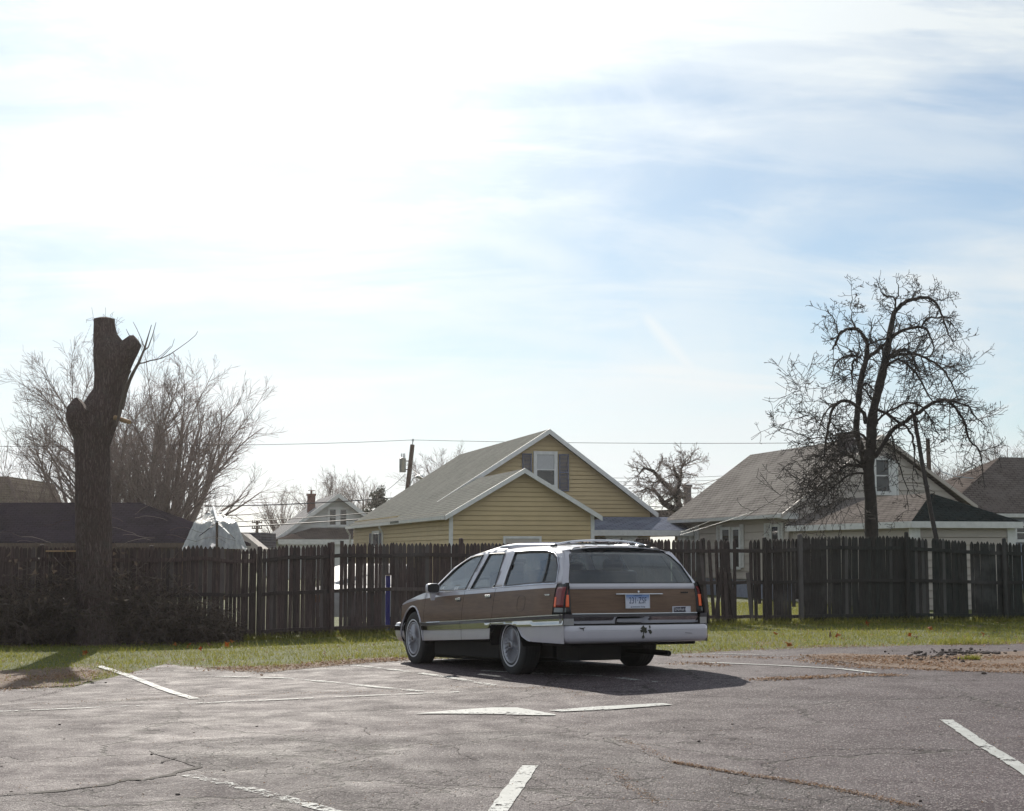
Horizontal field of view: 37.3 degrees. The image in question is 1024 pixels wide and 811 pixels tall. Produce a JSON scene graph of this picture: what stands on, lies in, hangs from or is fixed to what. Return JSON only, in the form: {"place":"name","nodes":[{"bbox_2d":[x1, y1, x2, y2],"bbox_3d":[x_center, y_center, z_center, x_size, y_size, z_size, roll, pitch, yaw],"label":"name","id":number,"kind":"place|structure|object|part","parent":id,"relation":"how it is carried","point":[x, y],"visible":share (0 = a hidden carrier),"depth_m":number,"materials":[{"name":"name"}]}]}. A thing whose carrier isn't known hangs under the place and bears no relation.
{"place":"outdoors","nodes":[
{"label":"outdoors","id":0,"kind":"place"},
{"bbox_2d":[315,564,406,628],"bbox_3d":[-3.098,4.269,34.166,1.770,1.400,4.525,-1,-6,10],"label":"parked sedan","id":1,"kind":"object","parent":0,"point":[336,586],"visible":0.01,"depth_m":32.28,"materials":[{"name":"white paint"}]},
{"bbox_2d":[0,554,1023,688],"bbox_3d":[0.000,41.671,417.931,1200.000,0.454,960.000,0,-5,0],"label":"ground","id":2,"kind":"structure","parent":0,"point":[336,623],"depth_m":25.01,"materials":[{"name":"green plant"}]},
{"bbox_2d":[0,476,59,502],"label":"steep roofed building","id":3,"kind":"structure","parent":2,"relation":"on","point":[19,491],"depth_m":89.55,"materials":[{"name":"grey"}]},
{"bbox_2d":[0,397,74,502],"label":"bare tree","id":4,"kind":"object","parent":2,"relation":"on","point":[15,469],"visible":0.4,"depth_m":86.00,"materials":[{"name":"brown plant"}]},
{"bbox_2d":[0,667,100,687],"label":"dirt patch","id":5,"kind":"object","parent":2,"relation":"on","point":[18,673],"visible":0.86,"depth_m":19.43,"materials":[{"name":"brown soil"}]},
{"bbox_2d":[0,544,161,640],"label":"picket fence","id":6,"kind":"object","parent":2,"relation":"on","point":[151,552],"visible":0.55,"depth_m":28.84,"materials":[{"name":"brown wood"}]},
{"bbox_2d":[46,550,75,551],"bbox_3d":[-8.571,2.768,28.807,0.554,0.028,0.100,1,-6,-12],"label":"plank","id":7,"kind":"object","parent":6,"relation":"on","point":[60,550],"visible":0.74,"depth_m":28.76,"materials":[{"name":"brown wood"}]},
{"bbox_2d":[14,502,234,546],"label":"loose vines","id":8,"kind":"object","parent":6,"relation":"attached to","point":[140,536],"visible":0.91,"depth_m":28.96,"materials":[{"name":"plant"}]},
{"bbox_2d":[0,536,247,647],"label":"thicket","id":9,"kind":"object","parent":2,"relation":"on","point":[58,604],"depth_m":28.07,"materials":[{"name":"brown plant"}]},
{"bbox_2d":[0,503,250,593],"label":"dark roofed building","id":10,"kind":"structure","parent":2,"relation":"on","point":[26,522],"depth_m":63.52,"materials":[{"name":"stone"}]},
{"bbox_2d":[66,307,197,645],"bbox_3d":[-7.096,1.337,28.259,2.509,6.372,1.155,0,-5,0],"label":"cut tree","id":11,"kind":"object","parent":2,"relation":"on","point":[94,418],"visible":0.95,"depth_m":28.15,"materials":[{"name":"brown plant"}]},
{"bbox_2d":[0,367,266,517],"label":"bare tree","id":12,"kind":"object","parent":2,"relation":"on","point":[45,481],"visible":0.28,"depth_m":79.87,"materials":[{"name":"brown plant"}]},
{"bbox_2d":[0,329,291,526],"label":"bare tree","id":13,"kind":"object","parent":2,"relation":"on","point":[164,490],"visible":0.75,"depth_m":77.98,"materials":[{"name":"brown plant"}]},
{"bbox_2d":[157,545,255,638],"bbox_3d":[-5.918,3.630,29.393,1.892,1.843,0.078,1,-6,-12],"label":"picket fence","id":14,"kind":"object","parent":2,"relation":"on","point":[240,576],"visible":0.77,"depth_m":29.46,"materials":[{"name":"brown wood"}]},
{"bbox_2d":[181,506,246,615],"bbox_3d":[-7.072,3.788,35.860,1.839,2.851,1.944,0,-5,0],"label":"tarp shelter","id":15,"kind":"object","parent":2,"relation":"on","point":[217,530],"visible":0.94,"depth_m":35.25,"materials":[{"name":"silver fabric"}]},
{"bbox_2d":[229,532,276,553],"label":"grey building","id":16,"kind":"structure","parent":2,"relation":"on","point":[266,541],"depth_m":74.73,"materials":[{"name":"grey"}]},
{"bbox_2d":[252,521,261,571],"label":"utility pole","id":17,"kind":"object","parent":2,"relation":"on","point":[257,528],"visible":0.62,"depth_m":129.50,"materials":[{"name":"brown wood"}]},
{"bbox_2d":[251,483,333,532],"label":"bare tree","id":18,"kind":"object","parent":2,"relation":"on","point":[275,527],"visible":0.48,"depth_m":150.36,"materials":[{"name":"brown plant"}]},
{"bbox_2d":[212,657,404,671],"bbox_3d":[-2.431,3.505,20.442,2.948,0.083,1.979,2,-6,-21],"label":"dirt patch","id":19,"kind":"object","parent":2,"relation":"on","point":[269,670],"visible":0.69,"depth_m":20.17,"materials":[{"name":"soil"}]},
{"bbox_2d":[266,490,365,578],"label":"white house","id":20,"kind":"structure","parent":2,"relation":"on","point":[315,534],"depth_m":102.31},
{"bbox_2d":[327,507,337,526],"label":"window","id":21,"kind":"structure","parent":20,"relation":"in","point":[330,510],"depth_m":102.67,"materials":[{"name":"white glass"}]},
{"bbox_2d":[338,507,348,526],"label":"window","id":22,"kind":"structure","parent":20,"relation":"in","point":[341,510],"depth_m":102.85,"materials":[{"name":"white glass"}]},
{"bbox_2d":[256,541,392,638],"bbox_3d":[-3.676,3.650,29.852,2.680,1.970,0.137,1,-6,-12],"label":"picket fence","id":23,"kind":"object","parent":2,"relation":"on","point":[293,613],"visible":0.91,"depth_m":29.85,"materials":[{"name":"brown wood"}]},
{"bbox_2d":[278,467,372,523],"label":"bare tree","id":24,"kind":"object","parent":2,"relation":"on","point":[329,491],"visible":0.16,"depth_m":150.31,"materials":[{"name":"brown plant"}]},
{"bbox_2d":[322,467,390,511],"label":"bare tree","id":25,"kind":"object","parent":2,"relation":"on","point":[346,486],"visible":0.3,"depth_m":145.40,"materials":[{"name":"brown plant"}]},
{"bbox_2d":[360,485,387,513],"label":"pine tree","id":26,"kind":"object","parent":2,"relation":"on","point":[376,503],"visible":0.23,"depth_m":119.52,"materials":[{"name":"green plant"}]},
{"bbox_2d":[385,575,390,631],"bbox_3d":[-2.497,3.975,30.474,0.115,1.216,0.115,0,-5,0],"label":"blue post","id":27,"kind":"object","parent":2,"relation":"on","point":[387,607],"visible":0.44,"depth_m":30.43,"materials":[{"name":"plastic"}]},
{"bbox_2d":[399,439,423,488],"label":"utility pole","id":28,"kind":"object","parent":2,"relation":"on","point":[402,464],"visible":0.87,"depth_m":78.06,"materials":[{"name":"brown wood"}]},
{"bbox_2d":[210,519,357,527],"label":"overhead wire","id":29,"kind":"object","parent":28,"relation":"attached to","point":[295,523],"visible":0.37,"depth_m":71.60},
{"bbox_2d":[205,497,392,506],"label":"overhead wire","id":30,"kind":"object","parent":28,"relation":"attached to","point":[300,503],"visible":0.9,"depth_m":79.87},
{"bbox_2d":[236,512,368,521],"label":"overhead wire","id":31,"kind":"object","parent":28,"relation":"attached to","point":[300,518],"visible":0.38,"depth_m":72.01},
{"bbox_2d":[0,440,923,446],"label":"overhead wire","id":32,"kind":"object","parent":28,"relation":"attached to","point":[430,440],"visible":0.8,"depth_m":77.69,"materials":[{"name":"black"}]},
{"bbox_2d":[387,442,463,485],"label":"bare tree","id":33,"kind":"object","parent":2,"relation":"on","point":[427,468],"visible":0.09,"depth_m":111.41,"materials":[{"name":"brown plant"}]},
{"bbox_2d":[0,644,1023,810],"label":"parking lot","id":34,"kind":"structure","parent":2,"relation":"on","point":[876,705],"depth_m":12.89,"materials":[{"name":"grey asphalt"}]},
{"bbox_2d":[96,666,196,698],"bbox_3d":[-4.506,3.307,18.319,0.143,0.191,7.356,2,-6,-22],"label":"parking line","id":35,"kind":"object","parent":34,"relation":"on","point":[151,684],"visible":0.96,"depth_m":17.36,"materials":[{"name":"paint"}]},
{"bbox_2d":[7,691,458,710],"bbox_3d":[-2.666,2.812,14.436,4.496,0.048,0.210,2,-6,-19],"label":"parking line","id":36,"kind":"object","parent":34,"relation":"on","point":[227,701],"visible":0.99,"depth_m":14.52,"materials":[{"name":"paint"}]},
{"bbox_2d":[217,676,423,690],"bbox_3d":[-2.195,3.128,17.162,0.500,0.128,4.533,5,-7,-40],"label":"parking line","id":37,"kind":"object","parent":34,"relation":"on","point":[326,681],"visible":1,"depth_m":17.15,"materials":[{"name":"paint"}]},
{"bbox_2d":[357,665,494,684],"bbox_3d":[-1.083,3.187,18.012,0.221,0.104,4.633,3,-6,-25],"label":"parking line","id":38,"kind":"object","parent":34,"relation":"on","point":[436,675],"visible":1,"depth_m":17.66,"materials":[{"name":"paint"}]},
{"bbox_2d":[0,675,923,807],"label":"pavement cracks","id":39,"kind":"object","parent":34,"relation":"on","point":[126,779],"visible":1,"depth_m":9.34,"materials":[{"name":"grey asphalt"}]},
{"bbox_2d":[0,731,930,810],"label":"old pavement","id":40,"kind":"structure","parent":34,"relation":"on","point":[456,770],"depth_m":9.08,"materials":[{"name":"grey asphalt"}]},
{"bbox_2d":[181,775,340,810],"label":"parking line","id":41,"kind":"object","parent":40,"relation":"on","point":[304,803],"visible":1,"depth_m":8.46,"materials":[{"name":"paint"}]},
{"bbox_2d":[488,765,537,810],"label":"parking line","id":42,"kind":"object","parent":40,"relation":"on","point":[513,789],"visible":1,"depth_m":8.78,"materials":[{"name":"paint"}]},
{"bbox_2d":[426,707,555,714],"bbox_3d":[-0.177,2.644,13.130,1.213,0.010,0.598,-1,-6,11],"label":"road arrow","id":43,"kind":"object","parent":34,"relation":"on","point":[504,710],"visible":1,"depth_m":13.07,"materials":[{"name":"paint"}]},
{"bbox_2d":[0,647,1021,805],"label":"earth clods","id":44,"kind":"object","parent":34,"relation":"on","point":[954,651],"visible":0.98,"depth_m":20.21,"materials":[{"name":"brown soil"}]},
{"bbox_2d":[394,539,707,674],"bbox_3d":[0.254,2.530,19.056,2.296,1.574,5.432,3,-8,-26],"label":"station wagon","id":45,"kind":"object","parent":34,"relation":"on","point":[514,618],"visible":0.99,"depth_m":17.32,"materials":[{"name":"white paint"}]},
{"bbox_3d":[-0.877,2.664,19.165,0.082,0.630,1.231,3,-8,-26],"label":"front door","id":46,"kind":"part","parent":45,"relation":"part of","materials":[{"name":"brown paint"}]},
{"bbox_3d":[-0.680,2.126,19.160,0.238,0.452,1.084,3,-8,-26],"label":"front side window","id":47,"kind":"part","parent":45,"relation":"part of","materials":[{"name":"black glass"}]},
{"bbox_3d":[-0.412,2.509,18.225,0.089,0.620,0.871,3,-8,-26],"label":"rear door","id":48,"kind":"part","parent":45,"relation":"part of","materials":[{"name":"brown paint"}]},
{"bbox_3d":[-0.265,2.002,18.321,0.234,0.445,0.695,3,-8,-26],"label":"rear side window","id":49,"kind":"part","parent":45,"relation":"part of","materials":[{"name":"black glass"}]},
{"bbox_3d":[0.237,1.854,17.291,0.226,0.432,1.365,3,-8,-26],"label":"quarter window","id":50,"kind":"part","parent":45,"relation":"part of","materials":[{"name":"black glass"}]},
{"bbox_3d":[1.249,1.786,17.067,1.583,0.449,0.499,3,-8,-26],"label":"rear window","id":51,"kind":"part","parent":45,"relation":"part of","materials":[{"name":"black glass"}]},
{"bbox_3d":[1.697,1.933,17.995,0.226,0.432,1.364,3,-8,-26],"label":"quarter window","id":52,"kind":"part","parent":45,"relation":"part of","materials":[{"name":"black glass"}]},
{"bbox_2d":[481,670,657,681],"bbox_3d":[0.633,3.019,16.957,0.260,0.090,3.211,4,-7,-35],"label":"parking line","id":53,"kind":"object","parent":34,"relation":"on","point":[569,674],"visible":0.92,"depth_m":16.99,"materials":[{"name":"paint"}]},
{"bbox_2d":[554,703,671,710],"bbox_3d":[0.875,2.647,13.298,1.157,0.015,0.258,2,-6,-20],"label":"parking line","id":54,"kind":"object","parent":34,"relation":"on","point":[611,707],"visible":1,"depth_m":13.31,"materials":[{"name":"paint"}]},
{"bbox_2d":[710,662,870,672],"bbox_3d":[3.286,3.064,17.803,0.401,0.016,2.504,5,-7,-43],"label":"parking line","id":55,"kind":"object","parent":34,"relation":"on","point":[800,666],"visible":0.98,"depth_m":17.80,"materials":[{"name":"paint"}]},
{"bbox_2d":[806,651,1023,670],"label":"dirt patch","id":56,"kind":"object","parent":34,"relation":"on","point":[1002,661],"visible":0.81,"depth_m":18.87,"materials":[{"name":"brown soil"}]},
{"bbox_2d":[940,719,1023,774],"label":"parking line","id":57,"kind":"object","parent":34,"relation":"on","point":[994,751],"visible":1,"depth_m":10.77,"materials":[{"name":"paint"}]},
{"bbox_2d":[0,620,1023,806],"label":"leaf litter","id":58,"kind":"object","parent":2,"relation":"on","point":[392,659],"visible":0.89,"depth_m":18.68,"materials":[{"name":"brown plant"}]},
{"bbox_2d":[345,429,693,585],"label":"yellow house","id":59,"kind":"structure","parent":2,"relation":"on","point":[549,485],"depth_m":55.81,"materials":[{"name":"yellow wood"}]},
{"bbox_2d":[372,530,379,561],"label":"window","id":60,"kind":"structure","parent":59,"relation":"in","point":[375,534],"depth_m":63.66,"materials":[{"name":"white glass"}]},
{"bbox_2d":[533,451,557,487],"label":"window","id":61,"kind":"structure","parent":59,"relation":"in","point":[545,463],"depth_m":56.91,"materials":[{"name":"white glass"}]},
{"bbox_2d":[637,537,648,543],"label":"window","id":62,"kind":"structure","parent":59,"relation":"in","point":[641,538],"depth_m":57.59,"materials":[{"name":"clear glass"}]},
{"bbox_2d":[391,538,692,631],"bbox_3d":[0.697,3.662,30.884,6.371,1.928,0.167,1,-6,-12],"label":"picket fence","id":63,"kind":"object","parent":2,"relation":"on","point":[412,580],"visible":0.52,"depth_m":30.52,"materials":[{"name":"brown wood"}]},
{"bbox_2d":[635,489,655,508],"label":"bare tree","id":64,"kind":"object","parent":2,"relation":"on","point":[644,497],"visible":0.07,"depth_m":108.29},
{"bbox_2d":[624,442,709,515],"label":"bare tree","id":65,"kind":"object","parent":2,"relation":"on","point":[667,488],"visible":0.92,"depth_m":87.77,"materials":[{"name":"brown plant"}]},
{"bbox_2d":[669,488,688,501],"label":"nest","id":66,"kind":"object","parent":65,"relation":"in","point":[679,491],"visible":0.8,"depth_m":87.72,"materials":[{"name":"brown plant"}]},
{"bbox_2d":[652,484,691,516],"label":"distant dark building","id":67,"kind":"structure","parent":2,"relation":"on","point":[660,512],"depth_m":94.81,"materials":[{"name":"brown brick"}]},
{"bbox_2d":[691,534,805,623],"bbox_3d":[4.979,3.658,31.779,2.524,1.934,0.177,1,-6,-10],"label":"picket fence","id":68,"kind":"object","parent":2,"relation":"on","point":[780,559],"visible":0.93,"depth_m":31.80,"materials":[{"name":"brown wood"}]},
{"bbox_2d":[666,433,1023,609],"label":"pale house","id":69,"kind":"structure","parent":2,"relation":"on","point":[959,516],"depth_m":48.45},
{"bbox_2d":[680,512,751,534],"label":"service cable","id":70,"kind":"object","parent":69,"relation":"attached to","point":[717,523],"visible":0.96,"depth_m":49.14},
{"bbox_2d":[721,527,730,568],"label":"window","id":71,"kind":"structure","parent":69,"relation":"in","point":[725,531],"depth_m":52.08,"materials":[{"name":"grey glass"}]},
{"bbox_2d":[731,527,740,569],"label":"window","id":72,"kind":"structure","parent":69,"relation":"in","point":[735,534],"depth_m":51.24,"materials":[{"name":"grey glass"}]},
{"bbox_2d":[770,524,777,541],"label":"window","id":73,"kind":"structure","parent":69,"relation":"in","point":[773,529],"depth_m":48.32,"materials":[{"name":"white glass"}]},
{"bbox_2d":[874,456,892,494],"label":"window","id":74,"kind":"structure","parent":69,"relation":"in","point":[880,466],"depth_m":48.29,"materials":[{"name":"white glass"}]},
{"bbox_2d":[737,269,1008,589],"bbox_3d":[8.720,0.836,36.418,6.400,8.528,4.171,0,-5,0],"label":"drooping tree","id":75,"kind":"object","parent":2,"relation":"on","point":[868,454],"visible":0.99,"depth_m":36.17,"materials":[{"name":"brown plant"}]},
{"bbox_2d":[803,532,1023,621],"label":"picket fence","id":76,"kind":"object","parent":2,"relation":"on","point":[902,580],"visible":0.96,"depth_m":32.53,"materials":[{"name":"brown wood"}]},
{"bbox_2d":[925,438,930,469],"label":"utility pole","id":77,"kind":"object","parent":2,"relation":"on","point":[928,457],"visible":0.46,"depth_m":62.02,"materials":[{"name":"brown wood"}]},
{"bbox_2d":[931,460,972,478],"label":"service cable","id":78,"kind":"object","parent":77,"relation":"attached to","point":[949,474],"visible":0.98,"depth_m":60.45,"materials":[{"name":"grey metal"}]},
{"bbox_2d":[910,408,947,620],"bbox_3d":[9.524,2.409,34.485,0.212,4.894,2.172,0,-5,-2],"label":"prop pole","id":79,"kind":"object","parent":2,"relation":"on","point":[928,497],"visible":0.65,"depth_m":34.88,"materials":[{"name":"brown wood"}]},
{"bbox_2d":[923,450,984,479],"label":"bare tree","id":80,"kind":"object","parent":2,"relation":"on","point":[944,475],"visible":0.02,"depth_m":97.57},
{"bbox_2d":[926,452,986,477],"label":"bare tree","id":81,"kind":"object","parent":2,"relation":"on","point":[932,468],"visible":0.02,"depth_m":100.90,"materials":[{"name":"brown plant"}]},
{"bbox_2d":[945,457,1023,586],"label":"brown roofed house","id":82,"kind":"structure","parent":2,"relation":"on","point":[1002,493],"depth_m":64.23,"materials":[{"name":"brown"}]},
{"bbox_2d":[1015,523,1023,541],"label":"window","id":83,"kind":"structure","parent":82,"relation":"in","point":[1019,532],"depth_m":62.93,"materials":[{"name":"white glass"}]},
{"bbox_2d":[965,397,1023,470],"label":"bare tree","id":84,"kind":"object","parent":2,"relation":"on","point":[992,456],"visible":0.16,"depth_m":92.47,"materials":[{"name":"brown plant"}]},
{"bbox_2d":[0,0,1023,548],"label":"sky","id":85,"kind":"structure","parent":0,"point":[597,224],"materials":[{"name":"white"}]}
]}

